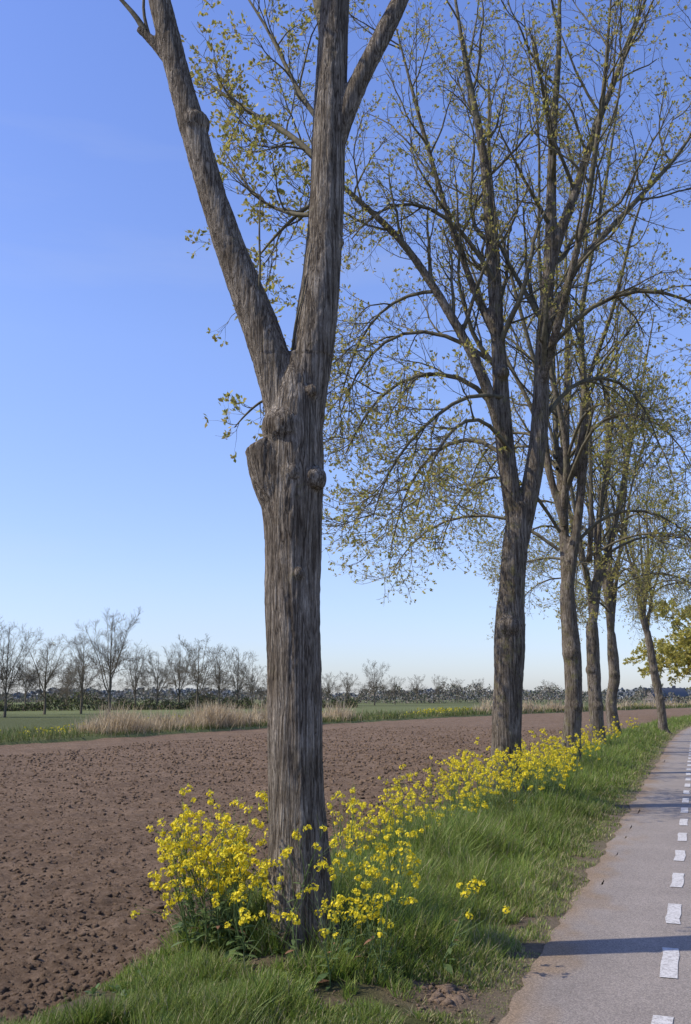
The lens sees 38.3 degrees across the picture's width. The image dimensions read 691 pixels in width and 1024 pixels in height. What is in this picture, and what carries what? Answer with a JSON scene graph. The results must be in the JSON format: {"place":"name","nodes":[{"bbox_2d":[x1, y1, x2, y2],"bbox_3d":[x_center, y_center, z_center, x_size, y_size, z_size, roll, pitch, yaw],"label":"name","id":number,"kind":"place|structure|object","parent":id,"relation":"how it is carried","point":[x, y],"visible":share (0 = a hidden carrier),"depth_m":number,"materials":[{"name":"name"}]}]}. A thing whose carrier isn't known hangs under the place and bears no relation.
{"place":"outdoors","nodes":[
{"label":"outdoors","id":0,"kind":"place"},
{"bbox_2d":[0,708,690,1023],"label":"ploughed field","id":1,"kind":"structure","parent":0,"point":[549,721],"depth_m":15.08,"materials":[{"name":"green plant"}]},
{"bbox_2d":[0,726,607,1023],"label":"soil clods","id":2,"kind":"object","parent":1,"relation":"on","point":[55,997],"visible":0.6,"depth_m":17.07,"materials":[{"name":"brown soil"}]},
{"bbox_2d":[0,699,690,1023],"bbox_3d":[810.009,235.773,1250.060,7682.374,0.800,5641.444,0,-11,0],"label":"ground","id":3,"kind":"structure","parent":0,"point":[61,719],"depth_m":7.39,"materials":[{"name":"green plant"}]},
{"bbox_2d":[0,606,266,716],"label":"bare tree row","id":4,"kind":"object","parent":3,"relation":"on","point":[31,677],"visible":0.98,"depth_m":97.73,"materials":[{"name":"plant"}]},
{"bbox_2d":[0,690,358,711],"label":"hedge undergrowth","id":5,"kind":"object","parent":3,"relation":"on","point":[147,704],"visible":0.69,"depth_m":129.85,"materials":[{"name":"green plant"}]},
{"bbox_2d":[130,783,344,969],"bbox_3d":[-0.653,2.286,6.248,1.304,1.114,1.243,0,-11,0],"label":"rapeseed clump","id":6,"kind":"object","parent":3,"relation":"on","point":[224,885],"visible":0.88,"depth_m":6.19,"materials":[{"name":"yellow plant"}]},
{"bbox_2d":[84,941,399,1013],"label":"broadleaf weeds","id":7,"kind":"object","parent":3,"relation":"on","point":[117,987],"visible":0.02,"depth_m":5.54,"materials":[{"name":"green plant"}]},
{"bbox_2d":[119,0,408,955],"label":"ash tree","id":8,"kind":"object","parent":3,"relation":"on","point":[285,460],"visible":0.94,"depth_m":6.88,"materials":[{"name":"brown plant"}]},
{"bbox_2d":[0,703,675,736],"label":"yellow flower drift","id":9,"kind":"object","parent":3,"relation":"on","point":[251,713],"visible":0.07,"depth_m":93.33,"materials":[{"name":"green plant"}]},
{"bbox_2d":[0,682,690,703],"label":"distant woodland","id":10,"kind":"object","parent":3,"relation":"on","point":[423,697],"visible":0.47,"depth_m":327.67,"materials":[{"name":"green plant"}]},
{"bbox_2d":[0,703,690,742],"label":"ditch bank grass","id":11,"kind":"structure","parent":3,"relation":"on","point":[41,733],"depth_m":57.20,"materials":[{"name":"green plant"}]},
{"bbox_2d":[51,696,690,737],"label":"reed bed","id":12,"kind":"object","parent":3,"relation":"on","point":[212,714],"visible":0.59,"depth_m":52.79,"materials":[{"name":"beige plant"}]},
{"bbox_2d":[248,957,501,1023],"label":"dry clay lumps","id":13,"kind":"object","parent":3,"relation":"on","point":[441,995],"visible":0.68,"depth_m":5.34,"materials":[{"name":"soil"}]},
{"bbox_2d":[329,781,423,955],"bbox_3d":[0.141,2.391,6.811,0.994,1.066,1.897,7,-13,-33],"label":"rapeseed clump","id":14,"kind":"object","parent":3,"relation":"on","point":[368,837],"visible":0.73,"depth_m":6.89,"materials":[{"name":"yellow plant"}]},
{"bbox_2d":[246,847,509,989],"bbox_3d":[0.207,2.330,5.765,1.535,0.793,0.748,0,-11,0],"label":"rapeseed clump","id":15,"kind":"object","parent":3,"relation":"on","point":[362,918],"visible":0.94,"depth_m":5.68,"materials":[{"name":"yellow plant"}]},
{"bbox_2d":[240,660,557,704],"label":"distant tree row","id":16,"kind":"object","parent":3,"relation":"on","point":[348,685],"visible":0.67,"depth_m":217.11,"materials":[{"name":"grey plant"}]},
{"bbox_2d":[326,760,499,864],"bbox_3d":[0.686,3.141,10.335,1.180,0.931,4.398,-4,-11,20],"label":"rapeseed clump","id":17,"kind":"object","parent":3,"relation":"on","point":[399,799],"visible":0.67,"depth_m":9.85,"materials":[{"name":"yellow plant"}]},
{"bbox_2d":[244,0,690,794],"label":"ash tree","id":18,"kind":"object","parent":3,"relation":"on","point":[520,504],"visible":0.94,"depth_m":15.98,"materials":[{"name":"brown plant"}]},
{"bbox_2d":[378,735,582,821],"bbox_3d":[2.308,3.776,14.269,2.133,1.121,5.821,-4,-11,19],"label":"rapeseed clump","id":19,"kind":"object","parent":3,"relation":"on","point":[526,773],"visible":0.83,"depth_m":13.35,"materials":[{"name":"yellow plant"}]},
{"bbox_2d":[342,0,690,761],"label":"ash tree","id":20,"kind":"object","parent":3,"relation":"on","point":[566,474],"visible":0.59,"depth_m":22.38,"materials":[{"name":"brown plant"}]},
{"bbox_2d":[488,728,607,779],"bbox_3d":[4.197,4.838,19.956,1.621,1.109,6.441,-4,-11,20],"label":"rapeseed clump","id":21,"kind":"object","parent":3,"relation":"on","point":[560,746],"visible":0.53,"depth_m":20.29,"materials":[{"name":"yellow plant"}]},
{"bbox_2d":[458,170,690,746],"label":"ash tree","id":22,"kind":"object","parent":3,"relation":"on","point":[593,587],"visible":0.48,"depth_m":30.30,"materials":[{"name":"brown plant"}]},
{"bbox_2d":[487,301,690,735],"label":"ash tree","id":23,"kind":"object","parent":3,"relation":"on","point":[608,605],"visible":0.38,"depth_m":37.59,"materials":[{"name":"brown plant"}]},
{"bbox_2d":[557,716,638,752],"bbox_3d":[8.489,7.284,32.901,1.481,1.085,20.788,-4,-11,19],"label":"rapeseed clump","id":24,"kind":"object","parent":3,"relation":"on","point":[617,731],"visible":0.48,"depth_m":30.05,"materials":[{"name":"yellow plant"}]},
{"bbox_2d":[559,431,690,733],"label":"ash tree","id":25,"kind":"object","parent":3,"relation":"on","point":[658,693],"visible":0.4,"depth_m":45.17,"materials":[{"name":"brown plant"}]},
{"bbox_2d":[622,597,690,689],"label":"willow tree","id":26,"kind":"object","parent":3,"relation":"on","point":[679,656],"visible":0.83,"depth_m":91.22,"materials":[{"name":"green plant"}]},
{"bbox_2d":[643,686,688,702],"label":"brick farmhouse","id":27,"kind":"object","parent":3,"relation":"on","point":[681,692],"visible":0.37,"depth_m":314.70,"materials":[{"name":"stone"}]},
{"bbox_2d":[0,0,690,698],"label":"sky","id":28,"kind":"structure","parent":0,"point":[116,492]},
{"bbox_2d":[1,687,690,699],"bbox_3d":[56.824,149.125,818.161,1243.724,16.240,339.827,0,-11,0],"label":"horizon woodland","id":29,"kind":"object","parent":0,"point":[627,692],"visible":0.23,"depth_m":887.28,"materials":[{"name":"green plant"}]},
{"bbox_2d":[498,726,690,1023],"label":"road","id":30,"kind":"structure","parent":0,"point":[598,961],"depth_m":6.90,"materials":[{"name":"grey asphalt"}]},
{"bbox_2d":[651,742,690,1023],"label":"lane marking dashes","id":31,"kind":"object","parent":30,"relation":"on","point":[669,963],"visible":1,"depth_m":7.35,"materials":[{"name":"white paint"}]}
]}

